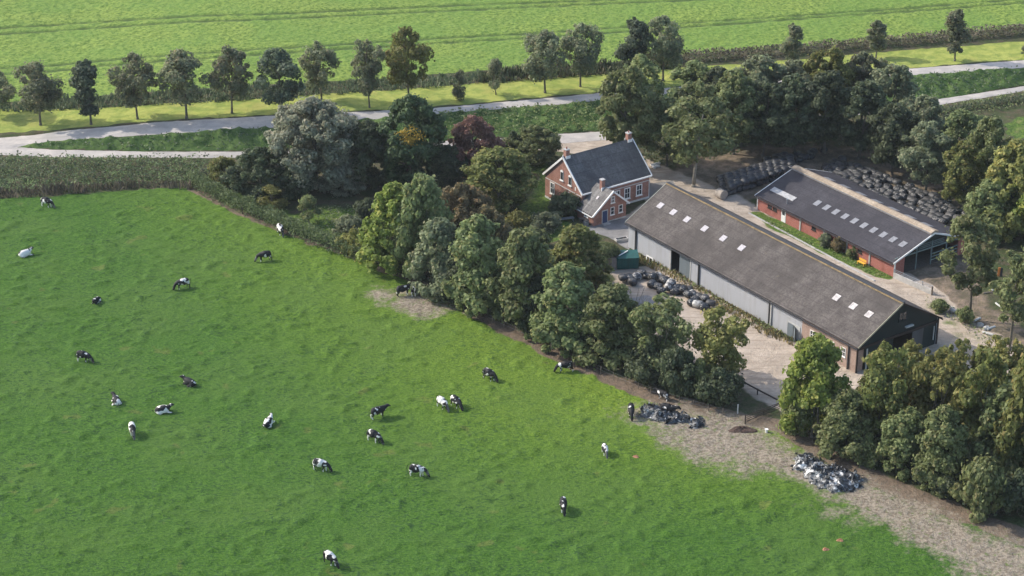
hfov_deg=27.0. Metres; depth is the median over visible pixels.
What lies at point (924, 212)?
wrapped bale
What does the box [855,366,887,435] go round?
hedgerow tree
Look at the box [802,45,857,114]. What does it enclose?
woodland tree
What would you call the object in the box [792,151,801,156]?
wrapped bale
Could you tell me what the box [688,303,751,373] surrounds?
hedgerow tree
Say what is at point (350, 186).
deciduous tree
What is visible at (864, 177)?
wrapped bale
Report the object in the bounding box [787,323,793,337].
side door
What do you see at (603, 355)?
undergrowth
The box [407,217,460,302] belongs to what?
hedgerow tree
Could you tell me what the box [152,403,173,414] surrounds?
cow
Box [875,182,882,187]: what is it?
wrapped bale
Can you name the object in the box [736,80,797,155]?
woodland tree
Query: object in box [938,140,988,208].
woodland tree
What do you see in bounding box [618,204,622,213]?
window
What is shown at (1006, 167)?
woodland tree
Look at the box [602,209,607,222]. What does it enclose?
door
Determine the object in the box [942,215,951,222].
wrapped bale
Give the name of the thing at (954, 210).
wrapped bale
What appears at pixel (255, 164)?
deciduous tree
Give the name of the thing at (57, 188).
reeds
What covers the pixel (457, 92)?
roadside tree
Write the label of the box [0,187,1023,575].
pasture
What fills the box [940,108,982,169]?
woodland tree
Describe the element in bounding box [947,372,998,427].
hedgerow tree
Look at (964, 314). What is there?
shrub
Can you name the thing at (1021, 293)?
deciduous tree
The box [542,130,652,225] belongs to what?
farmhouse
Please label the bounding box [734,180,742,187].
wrapped bale
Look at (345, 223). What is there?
shrub
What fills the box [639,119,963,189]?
undergrowth
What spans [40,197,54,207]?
cow
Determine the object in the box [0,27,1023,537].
ground
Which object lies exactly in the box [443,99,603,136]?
bank grass
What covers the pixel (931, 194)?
wrapped bale
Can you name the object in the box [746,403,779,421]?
field gate
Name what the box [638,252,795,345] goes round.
yard weeds
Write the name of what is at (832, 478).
plastic sheet heap
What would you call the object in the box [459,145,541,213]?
deciduous tree
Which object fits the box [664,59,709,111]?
woodland tree
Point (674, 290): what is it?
wrapped bale
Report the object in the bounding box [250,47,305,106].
roadside tree
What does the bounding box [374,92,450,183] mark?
deciduous tree
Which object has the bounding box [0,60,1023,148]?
road
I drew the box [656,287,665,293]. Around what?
wrapped bale
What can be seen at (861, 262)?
bench
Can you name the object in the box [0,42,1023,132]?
road verge
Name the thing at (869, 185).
wrapped bale
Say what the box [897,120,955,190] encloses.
woodland tree
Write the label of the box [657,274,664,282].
wrapped bale
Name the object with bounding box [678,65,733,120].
woodland tree
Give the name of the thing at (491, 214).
deciduous tree
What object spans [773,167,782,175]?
wrapped bale
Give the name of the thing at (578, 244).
hedgerow tree
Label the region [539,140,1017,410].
farm yard
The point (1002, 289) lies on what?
deciduous tree
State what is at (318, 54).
roadside tree
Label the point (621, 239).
water trough
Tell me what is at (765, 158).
wrapped bale
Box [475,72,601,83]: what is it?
dry grass
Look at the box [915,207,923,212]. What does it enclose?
wrapped bale
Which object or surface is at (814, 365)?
hedgerow tree
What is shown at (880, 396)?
hedgerow tree
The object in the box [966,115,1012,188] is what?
woodland tree
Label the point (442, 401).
cow
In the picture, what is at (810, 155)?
wrapped bale
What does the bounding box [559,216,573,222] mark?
garden table
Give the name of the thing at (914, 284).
yard wall
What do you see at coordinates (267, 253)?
cow
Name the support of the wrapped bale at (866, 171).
on the ground at (986, 309)
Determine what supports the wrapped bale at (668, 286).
on the wrapped bale at (674, 290)
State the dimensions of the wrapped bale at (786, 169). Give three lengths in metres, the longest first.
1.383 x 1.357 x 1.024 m
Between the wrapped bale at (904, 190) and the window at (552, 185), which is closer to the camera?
the window at (552, 185)
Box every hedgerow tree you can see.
[354,181,414,274]
[388,172,455,280]
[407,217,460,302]
[433,254,476,305]
[441,213,504,318]
[482,225,554,331]
[514,276,547,335]
[523,261,602,358]
[548,223,614,285]
[572,282,645,370]
[627,291,694,369]
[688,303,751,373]
[776,332,852,449]
[812,388,882,460]
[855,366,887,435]
[858,339,917,437]
[876,406,925,481]
[880,338,935,396]
[904,346,969,429]
[905,381,955,448]
[908,404,975,498]
[936,338,985,377]
[945,348,1009,445]
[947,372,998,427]
[965,379,1023,483]
[974,334,1023,387]
[993,353,1023,497]
[998,366,1018,385]
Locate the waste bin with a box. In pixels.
[583,219,588,225]
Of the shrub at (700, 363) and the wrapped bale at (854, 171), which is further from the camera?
the wrapped bale at (854, 171)
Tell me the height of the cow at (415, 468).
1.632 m
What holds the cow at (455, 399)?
on the pasture
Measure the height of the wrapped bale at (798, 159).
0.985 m
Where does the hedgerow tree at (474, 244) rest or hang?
on the ground at (986, 309)
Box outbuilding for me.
[592,241,620,269]
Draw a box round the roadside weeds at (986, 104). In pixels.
[938,91,1023,114]
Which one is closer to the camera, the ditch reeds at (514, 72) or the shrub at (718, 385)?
the shrub at (718, 385)
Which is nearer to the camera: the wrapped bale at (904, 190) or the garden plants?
the garden plants
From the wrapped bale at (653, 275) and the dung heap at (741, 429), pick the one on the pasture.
the dung heap at (741, 429)
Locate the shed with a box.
[754,165,964,276]
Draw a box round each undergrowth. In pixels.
[398,261,740,405]
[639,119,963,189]
[807,422,1020,515]
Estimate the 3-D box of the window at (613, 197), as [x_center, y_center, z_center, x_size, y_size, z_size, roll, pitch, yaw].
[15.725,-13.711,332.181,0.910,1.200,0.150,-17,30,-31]
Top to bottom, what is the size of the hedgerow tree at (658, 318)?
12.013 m
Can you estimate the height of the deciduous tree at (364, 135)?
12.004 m
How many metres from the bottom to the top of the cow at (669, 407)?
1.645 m
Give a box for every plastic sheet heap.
[635,402,704,428]
[790,452,863,493]
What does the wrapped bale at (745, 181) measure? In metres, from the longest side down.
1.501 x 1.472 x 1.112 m
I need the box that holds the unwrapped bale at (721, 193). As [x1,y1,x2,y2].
[715,188,727,199]
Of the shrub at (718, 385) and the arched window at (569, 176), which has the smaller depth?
the shrub at (718, 385)
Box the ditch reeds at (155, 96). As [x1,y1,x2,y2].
[0,68,479,111]
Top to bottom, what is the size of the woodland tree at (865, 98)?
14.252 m
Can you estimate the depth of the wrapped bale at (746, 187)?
344.11 m
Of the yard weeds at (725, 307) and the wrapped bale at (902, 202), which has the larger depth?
the wrapped bale at (902, 202)
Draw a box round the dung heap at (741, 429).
[728,426,757,432]
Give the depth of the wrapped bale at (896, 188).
343.32 m
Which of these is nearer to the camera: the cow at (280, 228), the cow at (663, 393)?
the cow at (663, 393)
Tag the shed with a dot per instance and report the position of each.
(883, 234)
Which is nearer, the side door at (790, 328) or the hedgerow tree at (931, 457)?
the hedgerow tree at (931, 457)
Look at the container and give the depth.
317.22 m
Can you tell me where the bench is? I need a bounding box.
[857,257,866,265]
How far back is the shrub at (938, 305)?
303.79 m
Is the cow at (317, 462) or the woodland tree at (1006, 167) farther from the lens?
the woodland tree at (1006, 167)
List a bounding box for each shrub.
[207,155,236,187]
[256,182,290,210]
[297,194,321,222]
[329,213,363,233]
[334,225,361,258]
[352,197,373,218]
[502,127,526,152]
[504,208,535,228]
[529,211,561,233]
[532,227,552,243]
[545,190,582,217]
[562,329,604,355]
[623,339,661,386]
[656,345,698,397]
[675,353,716,401]
[692,366,746,406]
[775,402,816,436]
[817,232,831,247]
[830,236,846,252]
[845,246,858,258]
[847,428,884,469]
[930,298,950,313]
[931,468,964,499]
[951,453,1011,523]
[955,306,975,323]
[999,467,1023,515]
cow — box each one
[16,247,33,257]
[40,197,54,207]
[75,350,93,362]
[92,296,101,304]
[111,392,121,406]
[128,422,135,439]
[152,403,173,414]
[172,278,190,289]
[179,375,195,386]
[254,250,272,261]
[262,413,274,427]
[277,223,283,237]
[311,458,332,471]
[323,550,339,568]
[366,429,383,444]
[369,403,390,419]
[394,283,410,296]
[407,464,429,476]
[411,286,415,296]
[436,396,449,412]
[450,395,463,410]
[482,367,497,382]
[553,361,574,372]
[559,495,566,515]
[601,442,607,458]
[628,402,634,420]
[654,387,669,401]
[659,403,680,412]
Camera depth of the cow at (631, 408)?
275.98 m
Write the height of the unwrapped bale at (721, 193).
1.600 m
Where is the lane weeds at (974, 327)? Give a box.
[925,297,991,343]
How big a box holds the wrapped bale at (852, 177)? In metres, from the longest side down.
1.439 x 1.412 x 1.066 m
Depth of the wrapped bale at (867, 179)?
346.31 m
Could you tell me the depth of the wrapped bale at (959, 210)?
335.51 m
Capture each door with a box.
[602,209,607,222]
[679,255,689,278]
[781,209,785,222]
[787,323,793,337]
[863,339,892,369]
[911,328,923,349]
[922,326,928,347]
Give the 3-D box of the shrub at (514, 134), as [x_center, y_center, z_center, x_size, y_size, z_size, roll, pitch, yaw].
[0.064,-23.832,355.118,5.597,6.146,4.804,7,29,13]
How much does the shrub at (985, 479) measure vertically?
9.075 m
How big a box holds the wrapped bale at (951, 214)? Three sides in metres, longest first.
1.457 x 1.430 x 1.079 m
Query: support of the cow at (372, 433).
on the pasture
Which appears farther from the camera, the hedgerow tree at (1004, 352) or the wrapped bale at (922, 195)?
the wrapped bale at (922, 195)
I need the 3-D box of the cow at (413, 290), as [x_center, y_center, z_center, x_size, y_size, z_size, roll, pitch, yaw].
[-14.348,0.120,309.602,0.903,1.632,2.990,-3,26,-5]
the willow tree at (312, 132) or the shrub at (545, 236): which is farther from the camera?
the willow tree at (312, 132)
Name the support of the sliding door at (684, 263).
in the barn
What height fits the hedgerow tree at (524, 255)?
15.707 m
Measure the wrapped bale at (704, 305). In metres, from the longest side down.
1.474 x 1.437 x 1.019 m
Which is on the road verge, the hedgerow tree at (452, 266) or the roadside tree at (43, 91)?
the roadside tree at (43, 91)
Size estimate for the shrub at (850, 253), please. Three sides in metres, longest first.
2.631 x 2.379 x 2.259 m
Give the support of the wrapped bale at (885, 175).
on the ground at (986, 309)
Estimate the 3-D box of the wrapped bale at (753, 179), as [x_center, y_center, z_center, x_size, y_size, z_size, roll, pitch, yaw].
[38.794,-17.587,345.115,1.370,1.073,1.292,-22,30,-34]
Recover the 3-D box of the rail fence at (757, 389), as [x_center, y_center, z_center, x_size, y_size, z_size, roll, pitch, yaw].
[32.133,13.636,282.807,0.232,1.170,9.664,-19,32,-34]
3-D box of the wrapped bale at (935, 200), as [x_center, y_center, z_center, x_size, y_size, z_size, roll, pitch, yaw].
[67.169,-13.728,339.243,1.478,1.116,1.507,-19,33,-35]
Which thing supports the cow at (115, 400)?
on the pasture
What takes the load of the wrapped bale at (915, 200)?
on the ground at (986, 309)
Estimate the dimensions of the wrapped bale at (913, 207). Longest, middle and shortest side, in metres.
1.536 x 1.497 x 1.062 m
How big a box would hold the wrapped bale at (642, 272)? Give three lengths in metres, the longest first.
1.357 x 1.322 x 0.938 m
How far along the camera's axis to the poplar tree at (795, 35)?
388.62 m
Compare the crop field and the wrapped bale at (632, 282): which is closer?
the wrapped bale at (632, 282)
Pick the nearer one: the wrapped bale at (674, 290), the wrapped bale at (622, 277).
the wrapped bale at (674, 290)
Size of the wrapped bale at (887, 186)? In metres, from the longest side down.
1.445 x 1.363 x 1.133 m
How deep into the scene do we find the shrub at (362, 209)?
331.59 m
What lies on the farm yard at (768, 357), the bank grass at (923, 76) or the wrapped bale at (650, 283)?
the wrapped bale at (650, 283)
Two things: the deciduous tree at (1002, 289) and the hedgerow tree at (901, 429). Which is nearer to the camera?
the hedgerow tree at (901, 429)
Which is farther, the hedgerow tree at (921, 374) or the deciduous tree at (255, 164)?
the deciduous tree at (255, 164)
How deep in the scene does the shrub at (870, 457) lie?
264.02 m
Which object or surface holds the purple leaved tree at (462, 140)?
on the ground at (986, 309)
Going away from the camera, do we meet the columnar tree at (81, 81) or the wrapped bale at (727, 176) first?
the wrapped bale at (727, 176)
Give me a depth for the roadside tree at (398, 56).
371.38 m
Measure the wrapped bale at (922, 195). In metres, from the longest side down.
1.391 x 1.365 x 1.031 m
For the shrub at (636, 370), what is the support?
on the ground at (986, 309)
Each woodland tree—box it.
[595,62,660,146]
[619,53,668,111]
[630,95,698,166]
[658,78,738,187]
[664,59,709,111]
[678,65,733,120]
[701,66,764,154]
[732,53,788,119]
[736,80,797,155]
[761,72,826,150]
[776,59,812,84]
[795,69,860,153]
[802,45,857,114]
[831,78,892,159]
[842,51,890,119]
[866,62,919,119]
[867,102,921,175]
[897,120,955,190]
[899,94,948,169]
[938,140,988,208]
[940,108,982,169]
[963,176,1018,245]
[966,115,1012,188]
[981,138,1023,242]
[1002,176,1023,247]
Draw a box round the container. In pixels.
[616,250,638,268]
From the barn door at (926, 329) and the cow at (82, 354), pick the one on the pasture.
the cow at (82, 354)
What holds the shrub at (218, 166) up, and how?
on the ground at (986, 309)
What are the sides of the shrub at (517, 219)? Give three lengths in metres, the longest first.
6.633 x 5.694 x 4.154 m
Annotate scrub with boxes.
[0,153,208,191]
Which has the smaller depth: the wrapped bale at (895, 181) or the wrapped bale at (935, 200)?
the wrapped bale at (935, 200)
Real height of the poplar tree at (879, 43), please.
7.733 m
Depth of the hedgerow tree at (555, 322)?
289.32 m
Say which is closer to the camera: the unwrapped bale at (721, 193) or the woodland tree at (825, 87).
the unwrapped bale at (721, 193)
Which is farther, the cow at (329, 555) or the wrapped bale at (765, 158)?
the wrapped bale at (765, 158)
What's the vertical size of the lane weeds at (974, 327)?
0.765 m
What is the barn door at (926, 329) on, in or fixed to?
in the barn
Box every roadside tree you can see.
[0,70,14,107]
[1,60,65,125]
[103,51,158,119]
[155,45,209,119]
[205,44,253,113]
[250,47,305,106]
[297,40,342,99]
[350,39,386,107]
[382,26,434,92]
[451,69,466,101]
[486,58,505,94]
[519,29,568,92]
[556,21,606,86]
[637,15,686,80]
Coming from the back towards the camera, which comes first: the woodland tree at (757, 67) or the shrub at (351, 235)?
the woodland tree at (757, 67)
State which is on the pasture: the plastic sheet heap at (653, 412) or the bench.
the plastic sheet heap at (653, 412)
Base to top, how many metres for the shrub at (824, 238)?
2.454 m
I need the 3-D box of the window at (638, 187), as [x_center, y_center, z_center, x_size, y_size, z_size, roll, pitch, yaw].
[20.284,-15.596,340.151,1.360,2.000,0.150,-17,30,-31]
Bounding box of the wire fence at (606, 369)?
[376,261,723,411]
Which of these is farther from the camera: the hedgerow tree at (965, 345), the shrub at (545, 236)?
the shrub at (545, 236)
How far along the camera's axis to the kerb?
324.12 m
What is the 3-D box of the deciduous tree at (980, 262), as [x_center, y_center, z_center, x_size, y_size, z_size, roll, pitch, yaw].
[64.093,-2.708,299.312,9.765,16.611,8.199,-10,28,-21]
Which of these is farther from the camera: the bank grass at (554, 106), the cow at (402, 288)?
the bank grass at (554, 106)
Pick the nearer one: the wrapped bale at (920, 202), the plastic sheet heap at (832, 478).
the plastic sheet heap at (832, 478)
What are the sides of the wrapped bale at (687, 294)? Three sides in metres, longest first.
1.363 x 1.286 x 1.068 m
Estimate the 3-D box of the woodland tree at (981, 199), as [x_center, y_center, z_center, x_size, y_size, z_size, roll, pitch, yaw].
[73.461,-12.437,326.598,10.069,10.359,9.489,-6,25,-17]
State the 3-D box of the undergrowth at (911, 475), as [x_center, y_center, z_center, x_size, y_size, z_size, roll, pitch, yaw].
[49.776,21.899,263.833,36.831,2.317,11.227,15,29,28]
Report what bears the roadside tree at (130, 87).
on the road verge
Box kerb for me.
[748,212,874,280]
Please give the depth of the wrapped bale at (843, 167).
351.62 m
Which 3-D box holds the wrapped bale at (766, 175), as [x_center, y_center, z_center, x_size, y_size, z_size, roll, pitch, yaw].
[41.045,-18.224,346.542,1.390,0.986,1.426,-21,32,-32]
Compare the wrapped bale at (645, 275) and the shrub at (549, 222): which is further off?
the shrub at (549, 222)
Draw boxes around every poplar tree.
[778,23,804,59]
[864,19,887,57]
[944,9,972,60]
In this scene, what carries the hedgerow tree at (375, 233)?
on the ground at (986, 309)
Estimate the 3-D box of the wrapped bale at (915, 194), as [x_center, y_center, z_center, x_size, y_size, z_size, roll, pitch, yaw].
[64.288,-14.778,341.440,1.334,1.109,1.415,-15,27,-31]
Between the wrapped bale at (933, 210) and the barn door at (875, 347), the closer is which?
the barn door at (875, 347)
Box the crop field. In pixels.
[0,0,1023,101]
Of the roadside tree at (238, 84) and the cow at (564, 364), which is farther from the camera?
the roadside tree at (238, 84)
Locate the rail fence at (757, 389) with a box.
[745,382,779,405]
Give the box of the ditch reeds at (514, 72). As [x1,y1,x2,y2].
[479,57,672,82]
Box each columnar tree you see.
[64,58,102,124]
[612,16,650,69]
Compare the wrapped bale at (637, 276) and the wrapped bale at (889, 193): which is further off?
the wrapped bale at (889, 193)
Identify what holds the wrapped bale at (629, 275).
on the farm yard at (768, 357)
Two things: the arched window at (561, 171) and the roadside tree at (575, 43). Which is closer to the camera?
the arched window at (561, 171)
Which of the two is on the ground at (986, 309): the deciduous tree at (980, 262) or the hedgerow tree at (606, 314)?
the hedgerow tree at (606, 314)
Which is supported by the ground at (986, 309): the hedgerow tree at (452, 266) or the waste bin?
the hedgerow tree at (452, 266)
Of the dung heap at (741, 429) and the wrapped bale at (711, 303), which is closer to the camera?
the dung heap at (741, 429)
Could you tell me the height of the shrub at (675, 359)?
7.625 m
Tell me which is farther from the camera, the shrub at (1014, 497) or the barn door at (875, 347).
the barn door at (875, 347)
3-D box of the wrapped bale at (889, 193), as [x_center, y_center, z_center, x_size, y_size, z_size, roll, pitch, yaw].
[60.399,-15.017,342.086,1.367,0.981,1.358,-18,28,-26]
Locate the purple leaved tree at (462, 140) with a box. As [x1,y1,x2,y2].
[448,113,508,179]
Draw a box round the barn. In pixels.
[624,182,942,372]
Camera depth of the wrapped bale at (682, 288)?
309.14 m
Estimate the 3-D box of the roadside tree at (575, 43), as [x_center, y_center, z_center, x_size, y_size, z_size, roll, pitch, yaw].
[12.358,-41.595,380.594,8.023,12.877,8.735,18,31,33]
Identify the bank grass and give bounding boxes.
[28,125,265,149]
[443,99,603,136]
[912,65,1023,95]
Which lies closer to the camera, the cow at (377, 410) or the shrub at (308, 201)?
the cow at (377, 410)
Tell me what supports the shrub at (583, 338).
on the ground at (986, 309)
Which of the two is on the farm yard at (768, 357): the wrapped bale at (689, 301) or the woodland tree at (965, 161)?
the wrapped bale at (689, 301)
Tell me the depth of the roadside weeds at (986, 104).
378.69 m
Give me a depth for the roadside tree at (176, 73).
364.24 m
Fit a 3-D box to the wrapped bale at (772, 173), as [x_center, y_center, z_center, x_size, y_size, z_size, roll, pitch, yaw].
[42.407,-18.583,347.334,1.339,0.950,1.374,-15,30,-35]
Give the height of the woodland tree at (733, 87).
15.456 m
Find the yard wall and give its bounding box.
[893,269,932,294]
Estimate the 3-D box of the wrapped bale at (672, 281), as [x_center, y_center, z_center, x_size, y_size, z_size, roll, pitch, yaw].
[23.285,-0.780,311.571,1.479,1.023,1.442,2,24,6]
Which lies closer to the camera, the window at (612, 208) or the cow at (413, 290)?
the cow at (413, 290)
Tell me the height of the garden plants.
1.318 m
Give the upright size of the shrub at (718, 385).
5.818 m
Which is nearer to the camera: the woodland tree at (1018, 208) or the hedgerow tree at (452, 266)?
the hedgerow tree at (452, 266)
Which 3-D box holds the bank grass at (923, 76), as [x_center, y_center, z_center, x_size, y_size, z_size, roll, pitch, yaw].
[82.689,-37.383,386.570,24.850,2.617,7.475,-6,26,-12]
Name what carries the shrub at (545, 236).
on the ground at (986, 309)
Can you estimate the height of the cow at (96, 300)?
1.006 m
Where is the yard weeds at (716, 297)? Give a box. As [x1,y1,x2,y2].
[640,253,790,338]
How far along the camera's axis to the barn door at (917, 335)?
292.85 m
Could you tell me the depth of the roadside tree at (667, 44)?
380.78 m
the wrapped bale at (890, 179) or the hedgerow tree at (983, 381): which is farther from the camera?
the wrapped bale at (890, 179)
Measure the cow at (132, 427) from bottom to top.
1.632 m
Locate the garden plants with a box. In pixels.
[314,204,352,236]
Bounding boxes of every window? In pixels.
[549,181,554,194]
[559,170,563,181]
[567,175,571,186]
[610,196,615,203]
[610,207,614,215]
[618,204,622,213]
[624,187,630,199]
[635,184,642,196]
[840,347,845,358]
[898,310,907,322]
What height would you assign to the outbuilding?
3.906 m
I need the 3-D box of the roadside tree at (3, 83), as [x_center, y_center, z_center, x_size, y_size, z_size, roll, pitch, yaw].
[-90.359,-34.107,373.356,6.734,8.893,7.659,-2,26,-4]
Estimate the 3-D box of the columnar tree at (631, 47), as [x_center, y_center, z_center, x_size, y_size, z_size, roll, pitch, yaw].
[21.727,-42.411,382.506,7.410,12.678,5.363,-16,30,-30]
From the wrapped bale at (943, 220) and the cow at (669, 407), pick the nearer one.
the cow at (669, 407)
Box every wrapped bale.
[618,273,627,280]
[625,273,633,280]
[627,278,637,285]
[632,272,641,280]
[637,269,645,276]
[643,272,650,278]
[647,279,656,287]
[648,272,657,279]
[653,282,662,289]
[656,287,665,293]
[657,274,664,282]
[661,276,669,284]
[664,282,673,291]
[667,278,675,284]
[670,287,679,294]
[679,284,687,293]
[683,290,693,298]
[687,298,696,306]
[690,295,699,299]
[692,300,702,307]
[699,302,709,309]
[700,293,709,301]
[706,299,715,306]
[724,174,733,179]
[727,183,736,189]
[727,189,736,194]
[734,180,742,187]
[736,186,742,192]
[740,178,749,184]
[742,185,749,190]
[746,167,755,171]
[748,176,756,182]
[748,183,755,188]
[754,180,763,185]
[755,174,763,180]
[761,172,769,178]
[762,156,771,161]
[768,171,776,176]
[768,176,776,182]
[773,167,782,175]
[781,166,789,172]
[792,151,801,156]
[794,156,802,162]
[799,153,807,159]
[806,152,814,159]
[821,164,828,169]
[838,165,846,169]
[847,161,854,166]
[849,175,859,179]
[851,169,860,173]
[861,169,870,174]
[861,174,869,180]
[864,178,873,181]
[866,183,874,188]
[873,178,882,183]
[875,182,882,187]
[882,173,890,177]
[882,185,891,188]
[884,191,893,196]
[886,177,894,183]
[892,178,901,184]
[892,186,900,190]
[892,194,902,201]
[897,200,906,204]
[899,188,907,192]
[899,192,907,199]
[904,182,914,187]
[908,205,916,210]
[909,192,918,198]
[909,198,917,203]
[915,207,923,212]
[917,200,925,205]
[918,192,926,198]
[921,210,929,215]
[928,191,937,197]
[930,197,938,202]
[930,209,938,212]
[932,215,940,220]
[935,207,944,213]
[938,217,948,224]
[940,205,948,211]
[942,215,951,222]
[945,211,954,216]
[946,208,957,213]
[955,207,961,214]
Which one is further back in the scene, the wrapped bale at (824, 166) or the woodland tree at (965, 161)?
the wrapped bale at (824, 166)
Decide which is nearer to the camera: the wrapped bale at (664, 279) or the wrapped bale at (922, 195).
the wrapped bale at (664, 279)
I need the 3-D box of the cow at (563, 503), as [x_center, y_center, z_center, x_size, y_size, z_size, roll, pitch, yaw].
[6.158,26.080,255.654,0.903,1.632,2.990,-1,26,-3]
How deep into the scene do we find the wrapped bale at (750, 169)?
347.64 m
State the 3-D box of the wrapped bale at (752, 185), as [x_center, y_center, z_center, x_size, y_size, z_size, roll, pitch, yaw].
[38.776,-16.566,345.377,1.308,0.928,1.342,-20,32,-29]
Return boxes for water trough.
[614,236,627,242]
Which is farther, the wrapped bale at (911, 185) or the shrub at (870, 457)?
the wrapped bale at (911, 185)
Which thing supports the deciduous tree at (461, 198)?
on the ground at (986, 309)
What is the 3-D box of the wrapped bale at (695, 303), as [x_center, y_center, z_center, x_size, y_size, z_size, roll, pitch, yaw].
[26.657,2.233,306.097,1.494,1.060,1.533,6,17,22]
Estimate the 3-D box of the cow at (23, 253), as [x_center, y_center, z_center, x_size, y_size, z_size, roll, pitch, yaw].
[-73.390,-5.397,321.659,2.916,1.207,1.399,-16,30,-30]
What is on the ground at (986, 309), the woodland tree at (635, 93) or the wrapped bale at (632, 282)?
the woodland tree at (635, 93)
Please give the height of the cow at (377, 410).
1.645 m
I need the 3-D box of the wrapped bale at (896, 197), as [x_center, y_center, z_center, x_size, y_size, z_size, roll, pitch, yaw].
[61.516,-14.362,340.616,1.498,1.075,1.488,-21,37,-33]
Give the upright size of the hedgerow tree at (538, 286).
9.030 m
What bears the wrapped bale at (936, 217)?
on the ground at (986, 309)
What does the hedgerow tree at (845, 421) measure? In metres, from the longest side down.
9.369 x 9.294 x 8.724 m
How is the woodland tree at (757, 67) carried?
on the ground at (986, 309)
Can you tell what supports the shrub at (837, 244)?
on the farm yard at (768, 357)
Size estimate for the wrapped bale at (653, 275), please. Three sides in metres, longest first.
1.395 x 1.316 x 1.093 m
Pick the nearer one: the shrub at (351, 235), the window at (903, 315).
the window at (903, 315)
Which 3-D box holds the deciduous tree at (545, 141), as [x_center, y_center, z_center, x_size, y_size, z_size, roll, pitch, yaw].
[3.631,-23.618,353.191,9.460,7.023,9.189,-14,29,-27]
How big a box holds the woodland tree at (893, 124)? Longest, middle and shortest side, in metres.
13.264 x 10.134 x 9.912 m
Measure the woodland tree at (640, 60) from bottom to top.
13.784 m
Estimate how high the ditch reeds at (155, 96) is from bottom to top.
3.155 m
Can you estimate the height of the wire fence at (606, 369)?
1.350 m
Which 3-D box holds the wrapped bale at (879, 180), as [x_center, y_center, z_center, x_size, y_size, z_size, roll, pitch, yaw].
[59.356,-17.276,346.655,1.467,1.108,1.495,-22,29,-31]
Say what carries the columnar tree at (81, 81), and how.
on the road verge
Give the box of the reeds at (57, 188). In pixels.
[0,177,193,198]
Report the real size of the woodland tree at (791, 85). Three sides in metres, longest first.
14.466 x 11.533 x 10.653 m
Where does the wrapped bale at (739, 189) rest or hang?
on the ground at (986, 309)
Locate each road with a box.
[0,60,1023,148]
[0,86,1023,157]
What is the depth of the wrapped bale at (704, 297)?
306.56 m
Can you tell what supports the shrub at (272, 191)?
on the ground at (986, 309)
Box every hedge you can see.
[184,168,378,265]
[668,23,1023,64]
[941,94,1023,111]
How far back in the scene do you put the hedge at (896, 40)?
400.38 m
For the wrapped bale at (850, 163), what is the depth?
353.00 m
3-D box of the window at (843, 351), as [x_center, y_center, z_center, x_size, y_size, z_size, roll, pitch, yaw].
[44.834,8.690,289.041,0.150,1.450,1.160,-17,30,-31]
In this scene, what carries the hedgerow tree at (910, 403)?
on the ground at (986, 309)
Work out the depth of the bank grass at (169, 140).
361.52 m
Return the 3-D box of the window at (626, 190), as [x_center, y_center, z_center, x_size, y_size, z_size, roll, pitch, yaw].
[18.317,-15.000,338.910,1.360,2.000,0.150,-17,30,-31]
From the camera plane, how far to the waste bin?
331.56 m
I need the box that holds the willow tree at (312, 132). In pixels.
[263,94,361,192]
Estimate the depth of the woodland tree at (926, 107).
345.96 m
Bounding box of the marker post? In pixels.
[998,267,1002,276]
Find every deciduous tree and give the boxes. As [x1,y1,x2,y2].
[220,146,288,198]
[278,161,316,199]
[322,162,367,197]
[346,119,389,189]
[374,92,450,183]
[424,144,468,187]
[441,182,494,248]
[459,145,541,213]
[476,203,512,246]
[502,124,561,166]
[935,213,1004,310]
[989,247,1023,349]
[1013,275,1022,302]
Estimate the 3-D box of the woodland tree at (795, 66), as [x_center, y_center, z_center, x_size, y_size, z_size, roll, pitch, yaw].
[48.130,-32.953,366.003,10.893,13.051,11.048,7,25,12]
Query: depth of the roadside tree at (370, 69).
369.26 m
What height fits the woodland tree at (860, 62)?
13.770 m
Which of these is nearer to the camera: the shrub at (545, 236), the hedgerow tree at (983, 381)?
the hedgerow tree at (983, 381)
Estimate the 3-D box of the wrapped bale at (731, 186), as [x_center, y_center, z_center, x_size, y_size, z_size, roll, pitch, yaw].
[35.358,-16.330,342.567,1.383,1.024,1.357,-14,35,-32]
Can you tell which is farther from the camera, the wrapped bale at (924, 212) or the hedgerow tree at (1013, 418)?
the wrapped bale at (924, 212)
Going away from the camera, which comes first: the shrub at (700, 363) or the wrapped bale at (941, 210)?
the shrub at (700, 363)
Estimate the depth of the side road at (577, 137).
359.71 m
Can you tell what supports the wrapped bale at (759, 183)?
on the ground at (986, 309)
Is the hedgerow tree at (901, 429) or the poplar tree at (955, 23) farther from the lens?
the poplar tree at (955, 23)
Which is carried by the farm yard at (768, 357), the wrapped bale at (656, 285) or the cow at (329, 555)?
the wrapped bale at (656, 285)
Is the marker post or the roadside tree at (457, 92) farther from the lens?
the roadside tree at (457, 92)
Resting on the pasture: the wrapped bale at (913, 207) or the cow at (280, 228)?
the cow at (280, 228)
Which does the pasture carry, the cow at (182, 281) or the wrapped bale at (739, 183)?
the cow at (182, 281)
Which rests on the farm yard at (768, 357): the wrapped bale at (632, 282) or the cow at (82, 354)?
the wrapped bale at (632, 282)
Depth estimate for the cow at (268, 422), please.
274.02 m
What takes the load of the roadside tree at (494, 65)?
on the road verge
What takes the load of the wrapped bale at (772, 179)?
on the ground at (986, 309)
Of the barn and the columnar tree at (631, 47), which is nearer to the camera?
the barn
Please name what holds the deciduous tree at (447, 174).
on the ground at (986, 309)
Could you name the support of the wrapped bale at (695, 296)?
on the farm yard at (768, 357)
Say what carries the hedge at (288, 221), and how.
on the ground at (986, 309)

